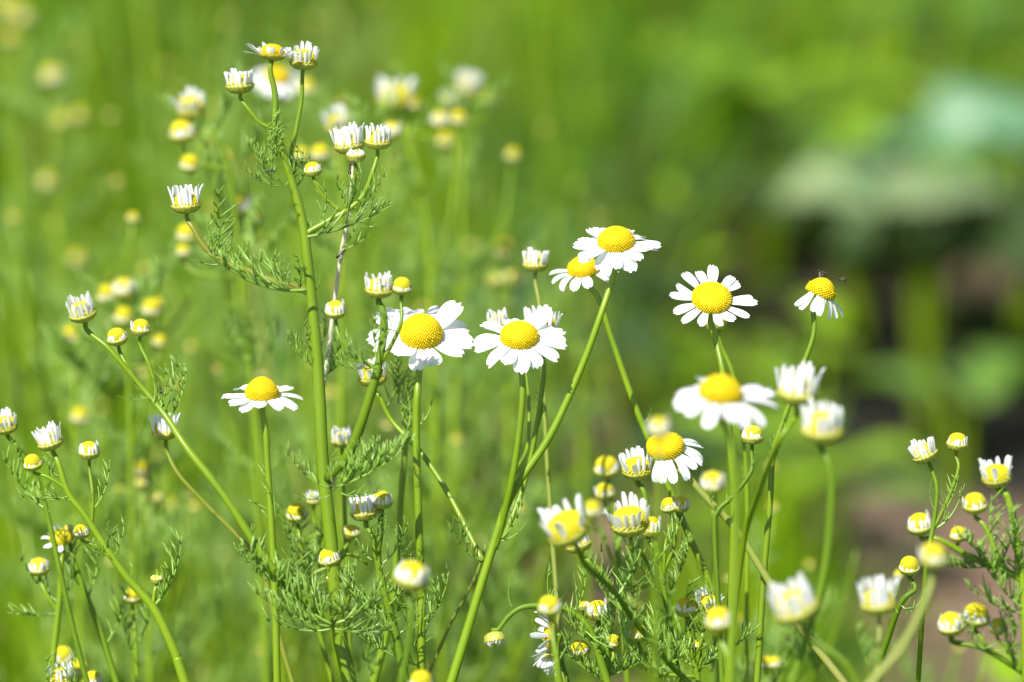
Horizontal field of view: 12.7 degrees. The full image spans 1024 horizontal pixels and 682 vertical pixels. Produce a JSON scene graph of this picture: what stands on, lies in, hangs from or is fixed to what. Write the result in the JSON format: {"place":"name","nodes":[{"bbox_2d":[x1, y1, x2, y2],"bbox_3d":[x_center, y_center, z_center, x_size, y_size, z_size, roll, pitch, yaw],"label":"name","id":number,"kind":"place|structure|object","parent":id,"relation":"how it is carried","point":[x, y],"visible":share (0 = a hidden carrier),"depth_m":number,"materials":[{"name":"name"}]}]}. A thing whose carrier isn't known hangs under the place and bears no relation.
{"place":"outdoors","nodes":[
{"label":"outdoors","id":0,"kind":"place"},
{"bbox_2d":[0,0,1023,681],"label":"grass","id":1,"kind":"structure","parent":0,"point":[602,74],"depth_m":3.08,"materials":[{"name":"green plant"}]},
{"bbox_2d":[1,0,1023,681],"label":"ground","id":2,"kind":"structure","parent":0,"point":[997,424],"depth_m":3.14,"materials":[{"name":"soil"}]},
{"bbox_2d":[0,0,68,681],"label":"chamomile plant","id":3,"kind":"object","parent":2,"relation":"on","point":[9,9],"visible":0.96,"depth_m":1.68,"materials":[{"name":"green plant"}]},
{"bbox_2d":[0,407,89,681],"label":"chamomile plant","id":4,"kind":"object","parent":2,"relation":"on","point":[8,424],"visible":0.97,"depth_m":1.10,"materials":[{"name":"green plant"}]},
{"bbox_2d":[0,33,108,681],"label":"chamomile plant","id":5,"kind":"object","parent":2,"relation":"on","point":[4,525],"visible":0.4,"depth_m":1.99,"materials":[{"name":"green plant"}]},
{"bbox_2d":[0,50,117,640],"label":"chamomile plant","id":6,"kind":"object","parent":2,"relation":"on","point":[51,76],"visible":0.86,"depth_m":1.58,"materials":[{"name":"green plant"}]},
{"bbox_2d":[6,523,128,681],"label":"chamomile plant","id":7,"kind":"object","parent":2,"relation":"on","point":[38,566],"visible":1,"depth_m":1.11,"materials":[{"name":"green plant"}]},
{"bbox_2d":[0,45,146,662],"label":"chamomile plant","id":8,"kind":"object","parent":2,"relation":"on","point":[67,131],"visible":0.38,"depth_m":2.07,"materials":[{"name":"green plant"}]},
{"bbox_2d":[0,0,156,654],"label":"chamomile plant","id":9,"kind":"object","parent":2,"relation":"on","point":[39,251],"visible":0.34,"depth_m":1.90,"materials":[{"name":"green plant"}]},
{"bbox_2d":[0,213,162,681],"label":"chamomile plant","id":10,"kind":"object","parent":2,"relation":"on","point":[49,350],"visible":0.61,"depth_m":1.45,"materials":[{"name":"green plant"}]},
{"bbox_2d":[30,251,133,681],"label":"chamomile plant","id":11,"kind":"object","parent":2,"relation":"on","point":[79,416],"visible":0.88,"depth_m":1.28,"materials":[{"name":"green plant"}]},
{"bbox_2d":[0,86,182,679],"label":"chamomile plant","id":12,"kind":"object","parent":2,"relation":"on","point":[178,90],"visible":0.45,"depth_m":1.66,"materials":[{"name":"green plant"}]},
{"bbox_2d":[16,421,188,681],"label":"chamomile plant","id":13,"kind":"object","parent":2,"relation":"on","point":[49,438],"visible":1,"depth_m":1.08,"materials":[{"name":"green plant"}]},
{"bbox_2d":[10,343,195,681],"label":"chamomile plant","id":14,"kind":"object","parent":2,"relation":"on","point":[105,598],"visible":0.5,"depth_m":1.39,"materials":[{"name":"green plant"}]},
{"bbox_2d":[0,151,231,681],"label":"chamomile plant","id":15,"kind":"object","parent":2,"relation":"on","point":[132,218],"visible":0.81,"depth_m":1.31,"materials":[{"name":"green plant"}]},
{"bbox_2d":[66,240,181,681],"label":"chamomile plant","id":16,"kind":"object","parent":2,"relation":"on","point":[124,288],"visible":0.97,"depth_m":1.24,"materials":[{"name":"green plant"}]},
{"bbox_2d":[86,298,190,681],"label":"chamomile plant","id":17,"kind":"object","parent":2,"relation":"on","point":[143,469],"visible":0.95,"depth_m":1.25,"materials":[{"name":"green plant"}]},
{"bbox_2d":[39,0,256,681],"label":"chamomile plant","id":18,"kind":"object","parent":2,"relation":"on","point":[233,119],"visible":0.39,"depth_m":1.82,"materials":[{"name":"green plant"}]},
{"bbox_2d":[61,370,258,681],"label":"chamomile plant","id":19,"kind":"object","parent":2,"relation":"on","point":[208,521],"visible":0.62,"depth_m":1.39,"materials":[{"name":"green plant"}]},
{"bbox_2d":[96,0,226,681],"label":"tall stalk","id":20,"kind":"object","parent":2,"relation":"on","point":[150,84],"visible":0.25,"depth_m":1.88,"materials":[{"name":"green plant"}]},
{"bbox_2d":[67,493,263,681],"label":"chamomile plant","id":21,"kind":"object","parent":2,"relation":"on","point":[205,633],"visible":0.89,"depth_m":1.33,"materials":[{"name":"green plant"}]},
{"bbox_2d":[96,113,251,681],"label":"chamomile plant","id":22,"kind":"object","parent":2,"relation":"on","point":[212,465],"visible":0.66,"depth_m":1.63,"materials":[{"name":"green plant"}]},
{"bbox_2d":[102,0,253,681],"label":"tall stalk","id":23,"kind":"object","parent":2,"relation":"on","point":[156,138],"visible":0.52,"depth_m":1.78,"materials":[{"name":"green plant"}]},
{"bbox_2d":[64,485,295,681],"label":"chamomile plant","id":24,"kind":"object","parent":2,"relation":"on","point":[116,655],"visible":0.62,"depth_m":1.31,"materials":[{"name":"green plant"}]},
{"bbox_2d":[77,38,304,653],"bbox_3d":[-0.111,0.074,1.780,0.080,0.386,0.079,-10,15,-39],"label":"chamomile plant","id":25,"kind":"object","parent":2,"relation":"on","point":[166,66],"visible":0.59,"depth_m":1.76,"materials":[{"name":"green plant"}]},
{"bbox_2d":[152,0,251,669],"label":"chamomile plant","id":26,"kind":"object","parent":2,"relation":"on","point":[218,13],"visible":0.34,"depth_m":2.19,"materials":[{"name":"green plant"}]},
{"bbox_2d":[156,60,285,681],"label":"chamomile plant","id":27,"kind":"object","parent":2,"relation":"on","point":[191,108],"visible":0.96,"depth_m":1.21,"materials":[{"name":"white plant"}]},
{"bbox_2d":[140,264,318,681],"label":"chamomile plant","id":28,"kind":"object","parent":2,"relation":"on","point":[250,520],"visible":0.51,"depth_m":1.48,"materials":[{"name":"green plant"}]},
{"bbox_2d":[137,59,322,681],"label":"chamomile plant","id":29,"kind":"object","parent":2,"relation":"on","point":[227,305],"visible":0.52,"depth_m":1.71,"materials":[{"name":"green plant"}]},
{"bbox_2d":[113,177,353,681],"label":"chamomile plant","id":30,"kind":"object","parent":2,"relation":"on","point":[221,360],"visible":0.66,"depth_m":1.50,"materials":[{"name":"green plant"}]},
{"bbox_2d":[65,41,415,681],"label":"chamomile plant","id":31,"kind":"object","parent":2,"relation":"on","point":[185,200],"visible":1,"depth_m":1.07,"materials":[{"name":"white plant"}]},
{"bbox_2d":[165,127,317,681],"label":"chamomile plant","id":32,"kind":"object","parent":2,"relation":"on","point":[246,439],"visible":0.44,"depth_m":1.71,"materials":[{"name":"green plant"}]},
{"bbox_2d":[175,153,308,681],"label":"chamomile plant","id":33,"kind":"object","parent":2,"relation":"on","point":[185,236],"visible":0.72,"depth_m":1.23,"materials":[{"name":"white plant"}]},
{"bbox_2d":[185,0,334,517],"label":"chamomile plant","id":34,"kind":"object","parent":2,"relation":"on","point":[286,362],"visible":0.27,"depth_m":2.18,"materials":[{"name":"green plant"}]},
{"bbox_2d":[221,376,302,681],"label":"chamomile plant","id":35,"kind":"object","parent":2,"relation":"on","point":[260,392],"visible":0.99,"depth_m":1.08,"materials":[{"name":"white plant"}]},
{"bbox_2d":[190,0,363,669],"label":"chamomile plant","id":36,"kind":"object","parent":2,"relation":"on","point":[330,290],"visible":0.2,"depth_m":2.11,"materials":[{"name":"green plant"}]},
{"bbox_2d":[173,166,390,681],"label":"chamomile plant","id":37,"kind":"object","parent":2,"relation":"on","point":[301,658],"visible":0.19,"depth_m":1.66,"materials":[{"name":"green plant"}]},
{"bbox_2d":[245,263,322,681],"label":"plant stem","id":38,"kind":"object","parent":2,"relation":"on","point":[274,371],"visible":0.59,"depth_m":1.43,"materials":[{"name":"green plant"}]},
{"bbox_2d":[248,31,327,681],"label":"chamomile plant","id":39,"kind":"object","parent":2,"relation":"on","point":[283,77],"visible":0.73,"depth_m":1.34,"materials":[{"name":"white plant"}]},
{"bbox_2d":[152,101,436,675],"bbox_3d":[-0.054,0.132,1.469,0.083,0.404,0.084,-11,16,-42],"label":"chamomile plant","id":40,"kind":"object","parent":2,"relation":"on","point":[414,276],"visible":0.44,"depth_m":1.46,"materials":[{"name":"green plant"}]},
{"bbox_2d":[200,374,397,681],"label":"chamomile plant","id":41,"kind":"object","parent":2,"relation":"on","point":[333,394],"visible":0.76,"depth_m":1.39,"materials":[{"name":"green plant"}]},
{"bbox_2d":[221,0,419,120],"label":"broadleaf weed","id":42,"kind":"object","parent":2,"relation":"on","point":[300,11],"visible":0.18,"depth_m":3.88,"materials":[{"name":"green plant"}]},
{"bbox_2d":[214,365,434,681],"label":"chamomile plant","id":43,"kind":"object","parent":2,"relation":"on","point":[218,369],"visible":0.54,"depth_m":1.34,"materials":[{"name":"green plant"}]},
{"bbox_2d":[264,490,396,681],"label":"chamomile plant","id":44,"kind":"object","parent":2,"relation":"on","point":[297,513],"visible":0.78,"depth_m":1.11,"materials":[{"name":"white plant"}]},
{"bbox_2d":[285,89,401,681],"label":"chamomile plant","id":45,"kind":"object","parent":2,"relation":"on","point":[337,117],"visible":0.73,"depth_m":1.24,"materials":[{"name":"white plant"}]},
{"bbox_2d":[324,121,369,625],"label":"chamomile plant","id":46,"kind":"object","parent":2,"relation":"on","point":[348,142],"visible":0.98,"depth_m":1.09,"materials":[{"name":"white plant"}]},
{"bbox_2d":[304,0,435,623],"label":"chamomile plant","id":47,"kind":"object","parent":2,"relation":"on","point":[333,263],"visible":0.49,"depth_m":2.00,"materials":[{"name":"green plant"}]},
{"bbox_2d":[317,490,426,681],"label":"chamomile plant","id":48,"kind":"object","parent":2,"relation":"on","point":[365,509],"visible":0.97,"depth_m":1.08,"materials":[{"name":"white plant"}]},
{"bbox_2d":[271,0,473,639],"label":"chamomile plant","id":49,"kind":"object","parent":2,"relation":"on","point":[313,21],"visible":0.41,"depth_m":1.87,"materials":[{"name":"green plant"}]},
{"bbox_2d":[358,418,411,681],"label":"chamomile plant","id":50,"kind":"object","parent":2,"relation":"on","point":[377,666],"visible":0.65,"depth_m":1.12,"materials":[{"name":"green plant"}]},
{"bbox_2d":[353,301,473,670],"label":"chamomile plant","id":51,"kind":"object","parent":2,"relation":"on","point":[422,333],"visible":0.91,"depth_m":1.09,"materials":[{"name":"white plant"}]},
{"bbox_2d":[304,366,544,681],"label":"chamomile plant","id":52,"kind":"object","parent":2,"relation":"on","point":[431,649],"visible":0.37,"depth_m":1.33,"materials":[{"name":"green plant"}]},
{"bbox_2d":[346,298,512,675],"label":"chamomile plant","id":53,"kind":"object","parent":2,"relation":"on","point":[411,516],"visible":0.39,"depth_m":1.39,"materials":[{"name":"green plant"}]},
{"bbox_2d":[376,61,497,681],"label":"chamomile plant","id":54,"kind":"object","parent":2,"relation":"on","point":[412,102],"visible":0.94,"depth_m":1.32,"materials":[{"name":"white plant"}]},
{"bbox_2d":[336,154,539,681],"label":"chamomile plant","id":55,"kind":"object","parent":2,"relation":"on","point":[393,407],"visible":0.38,"depth_m":1.59,"materials":[{"name":"green plant"}]},
{"bbox_2d":[354,422,526,681],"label":"chamomile plant","id":56,"kind":"object","parent":2,"relation":"on","point":[456,440],"visible":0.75,"depth_m":1.35,"materials":[{"name":"green plant"}]},
{"bbox_2d":[333,282,554,681],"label":"chamomile plant","id":57,"kind":"object","parent":2,"relation":"on","point":[472,647],"visible":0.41,"depth_m":1.47,"materials":[{"name":"green plant"}]},
{"bbox_2d":[328,199,570,681],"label":"chamomile plant","id":58,"kind":"object","parent":2,"relation":"on","point":[466,473],"visible":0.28,"depth_m":1.48,"materials":[{"name":"green plant"}]},
{"bbox_2d":[368,125,561,679],"bbox_3d":[-0.021,0.088,1.772,0.075,0.360,0.074,1,12,5],"label":"chamomile plant","id":59,"kind":"object","parent":2,"relation":"on","point":[477,191],"visible":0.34,"depth_m":1.73,"materials":[{"name":"green plant"}]},
{"bbox_2d":[421,59,520,675],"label":"chamomile plant","id":60,"kind":"object","parent":2,"relation":"on","point":[469,83],"visible":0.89,"depth_m":1.38,"materials":[{"name":"green plant"}]},
{"bbox_2d":[397,195,588,679],"bbox_3d":[-0.006,0.108,1.768,0.057,0.322,0.059,8,14,32],"label":"chamomile plant","id":61,"kind":"object","parent":2,"relation":"on","point":[485,406],"visible":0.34,"depth_m":1.76,"materials":[{"name":"green plant"}]},
{"bbox_2d":[410,201,582,316],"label":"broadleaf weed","id":62,"kind":"object","parent":2,"relation":"on","point":[524,296],"visible":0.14,"depth_m":3.01,"materials":[{"name":"green plant"}]},
{"bbox_2d":[456,228,543,681],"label":"chamomile plant","id":63,"kind":"object","parent":2,"relation":"on","point":[494,281],"visible":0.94,"depth_m":1.36,"materials":[{"name":"green plant"}]},
{"bbox_2d":[355,226,661,681],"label":"chamomile plant","id":64,"kind":"object","parent":2,"relation":"on","point":[522,347],"visible":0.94,"depth_m":1.08,"materials":[{"name":"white plant"}]},
{"bbox_2d":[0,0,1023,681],"bbox_3d":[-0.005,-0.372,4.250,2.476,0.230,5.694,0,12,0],"label":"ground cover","id":65,"kind":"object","parent":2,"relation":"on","point":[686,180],"visible":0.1,"depth_m":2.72,"materials":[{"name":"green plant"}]},
{"bbox_2d":[478,0,564,681],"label":"tall stalk","id":66,"kind":"object","parent":2,"relation":"on","point":[550,234],"visible":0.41,"depth_m":2.03,"materials":[{"name":"green plant"}]},
{"bbox_2d":[454,284,630,681],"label":"chamomile plant","id":67,"kind":"object","parent":2,"relation":"on","point":[542,502],"visible":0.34,"depth_m":1.52,"materials":[{"name":"green plant"}]},
{"bbox_2d":[394,267,694,488],"bbox_3d":[0.020,0.057,2.573,0.189,0.189,0.202,0,12,0],"label":"broadleaf weed","id":68,"kind":"object","parent":2,"relation":"on","point":[636,336],"visible":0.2,"depth_m":2.55,"materials":[{"name":"green plant"}]},
{"bbox_2d":[484,563,624,681],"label":"chamomile plant","id":69,"kind":"object","parent":2,"relation":"on","point":[494,636],"visible":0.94,"depth_m":1.08,"materials":[{"name":"green plant"}]},
{"bbox_2d":[351,395,760,651],"bbox_3d":[0.020,0.126,2.286,0.184,0.173,0.172,-10,16,-39],"label":"broadleaf weed","id":70,"kind":"object","parent":2,"relation":"on","point":[598,448],"visible":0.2,"depth_m":2.27,"materials":[{"name":"green plant"}]},
{"bbox_2d":[484,217,635,681],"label":"chamomile plant","id":71,"kind":"object","parent":2,"relation":"on","point":[554,452],"visible":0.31,"depth_m":1.64,"materials":[{"name":"green plant"}]},
{"bbox_2d":[548,202,656,681],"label":"tall stalk","id":72,"kind":"object","parent":2,"relation":"on","point":[574,339],"visible":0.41,"depth_m":1.88,"materials":[{"name":"green plant"}]},
{"bbox_2d":[560,592,660,680],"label":"chamomile plant","id":73,"kind":"object","parent":2,"relation":"on","point":[580,649],"visible":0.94,"depth_m":1.09,"materials":[{"name":"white plant"}]},
{"bbox_2d":[585,455,643,681],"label":"chamomile plant","id":74,"kind":"object","parent":2,"relation":"on","point":[606,467],"visible":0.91,"depth_m":1.15,"materials":[{"name":"green plant"}]},
{"bbox_2d":[576,341,652,681],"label":"tall stalk","id":75,"kind":"object","parent":2,"relation":"on","point":[583,479],"visible":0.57,"depth_m":1.48,"materials":[{"name":"green plant"}]},
{"bbox_2d":[537,494,691,681],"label":"chamomile plant","id":76,"kind":"object","parent":2,"relation":"on","point":[567,528],"visible":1,"depth_m":1.03,"materials":[{"name":"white plant"}]},
{"bbox_2d":[549,257,716,643],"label":"chamomile plant","id":77,"kind":"object","parent":2,"relation":"on","point":[580,273],"visible":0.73,"depth_m":1.10,"materials":[{"name":"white plant"}]},
{"bbox_2d":[602,446,694,681],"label":"chamomile plant","id":78,"kind":"object","parent":2,"relation":"on","point":[635,518],"visible":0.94,"depth_m":1.09,"materials":[{"name":"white plant"}]},
{"bbox_2d":[554,156,798,363],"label":"broadleaf weed","id":79,"kind":"object","parent":2,"relation":"on","point":[759,195],"visible":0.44,"depth_m":3.06,"materials":[{"name":"green plant"}]},
{"bbox_2d":[618,571,760,681],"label":"chamomile plant","id":80,"kind":"object","parent":2,"relation":"on","point":[689,608],"visible":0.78,"depth_m":1.08,"materials":[{"name":"green plant"}]},
{"bbox_2d":[669,265,757,667],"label":"chamomile plant","id":81,"kind":"object","parent":2,"relation":"on","point":[711,297],"visible":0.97,"depth_m":1.08,"materials":[{"name":"white plant"}]},
{"bbox_2d":[673,374,778,681],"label":"chamomile plant","id":82,"kind":"object","parent":2,"relation":"on","point":[724,394],"visible":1,"depth_m":0.98,"materials":[{"name":"white plant"}]},
{"bbox_2d":[621,318,855,457],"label":"broadleaf weed","id":83,"kind":"object","parent":2,"relation":"on","point":[772,343],"visible":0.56,"depth_m":2.78,"materials":[{"name":"green plant"}]},
{"bbox_2d":[646,432,847,681],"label":"chamomile plant","id":84,"kind":"object","parent":2,"relation":"on","point":[672,444],"visible":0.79,"depth_m":1.08,"materials":[{"name":"white plant"}]},
{"bbox_2d":[648,460,857,681],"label":"chamomile plant","id":85,"kind":"object","parent":2,"relation":"on","point":[824,609],"visible":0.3,"depth_m":1.30,"materials":[{"name":"green plant"}]},
{"bbox_2d":[723,360,824,681],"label":"chamomile plant","id":86,"kind":"object","parent":2,"relation":"on","point":[799,388],"visible":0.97,"depth_m":1.01,"materials":[{"name":"white plant"}]},
{"bbox_2d":[624,31,933,299],"bbox_3d":[0.192,-0.114,3.308,0.223,0.217,0.232,0,12,0],"label":"broadleaf weed","id":87,"kind":"object","parent":2,"relation":"on","point":[855,123],"visible":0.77,"depth_m":3.28,"materials":[{"name":"green plant"}]},
{"bbox_2d":[754,277,842,681],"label":"chamomile plant","id":88,"kind":"object","parent":2,"relation":"on","point":[821,290],"visible":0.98,"depth_m":1.09,"materials":[{"name":"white plant"}]},
{"bbox_2d":[665,402,946,584],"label":"broadleaf weed","id":89,"kind":"object","parent":2,"relation":"on","point":[844,457],"visible":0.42,"depth_m":2.40,"materials":[{"name":"green plant"}]},
{"bbox_2d":[704,76,918,256],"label":"broadleaf weed","id":90,"kind":"object","parent":2,"relation":"on","point":[828,227],"visible":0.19,"depth_m":3.40,"materials":[{"name":"green plant"}]},
{"bbox_2d":[767,571,860,681],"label":"chamomile plant","id":91,"kind":"object","parent":2,"relation":"on","point":[795,606],"visible":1,"depth_m":0.97,"materials":[{"name":"white plant"}]},
{"bbox_2d":[788,398,844,681],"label":"chamomile plant","id":92,"kind":"object","parent":2,"relation":"on","point":[821,426],"visible":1,"depth_m":0.98,"materials":[{"name":"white plant"}]},
{"bbox_2d":[724,131,999,385],"bbox_3d":[0.242,-0.054,3.134,0.192,0.172,0.161,4,13,19],"label":"broadleaf weed","id":93,"kind":"object","parent":2,"relation":"on","point":[854,270],"visible":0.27,"depth_m":3.14,"materials":[{"name":"green plant"}]},
{"bbox_2d":[757,0,971,159],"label":"broadleaf weed","id":94,"kind":"object","parent":2,"relation":"on","point":[882,5],"visible":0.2,"depth_m":3.68,"materials":[{"name":"green plant"}]},
{"bbox_2d":[855,575,899,673],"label":"chamomile plant","id":95,"kind":"object","parent":2,"relation":"on","point":[878,600],"visible":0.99,"depth_m":0.99,"materials":[{"name":"white plant"}]},
{"bbox_2d":[778,157,1023,471],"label":"broadleaf weed","id":96,"kind":"object","parent":2,"relation":"on","point":[919,250],"visible":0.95,"depth_m":2.93,"materials":[{"name":"green plant"}]},
{"bbox_2d":[867,542,948,681],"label":"chamomile plant","id":97,"kind":"object","parent":2,"relation":"on","point":[932,556],"visible":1,"depth_m":0.95,"materials":[{"name":"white plant"}]},
{"bbox_2d":[852,347,1023,498],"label":"broadleaf weed","id":98,"kind":"object","parent":2,"relation":"on","point":[990,379],"visible":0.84,"depth_m":2.68,"materials":[{"name":"green plant"}]},
{"bbox_2d":[907,433,968,681],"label":"chamomile plant","id":99,"kind":"object","parent":2,"relation":"on","point":[922,452],"visible":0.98,"depth_m":1.08,"materials":[{"name":"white plant"}]},
{"bbox_2d":[860,128,1023,408],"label":"broadleaf weed","id":100,"kind":"object","parent":2,"relation":"on","point":[990,164],"visible":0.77,"depth_m":3.06,"materials":[{"name":"green plant"}]},
{"bbox_2d":[863,83,1023,371],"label":"broadleaf weed","id":101,"kind":"object","parent":2,"relation":"on","point":[954,114],"visible":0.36,"depth_m":3.17,"materials":[{"name":"green plant"}]},
{"bbox_2d":[886,0,1023,96],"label":"broadleaf weed","id":102,"kind":"object","parent":2,"relation":"on","point":[998,9],"visible":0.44,"depth_m":3.87,"materials":[{"name":"green plant"}]},
{"bbox_2d":[907,455,1023,681],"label":"chamomile plant","id":103,"kind":"object","parent":2,"relation":"on","point":[997,476],"visible":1,"depth_m":1.11,"materials":[{"name":"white plant"}]},
{"bbox_2d":[937,590,1021,674],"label":"chamomile plant","id":104,"kind":"object","parent":2,"relation":"on","point":[974,617],"visible":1,"depth_m":1.13,"materials":[{"name":"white plant"}]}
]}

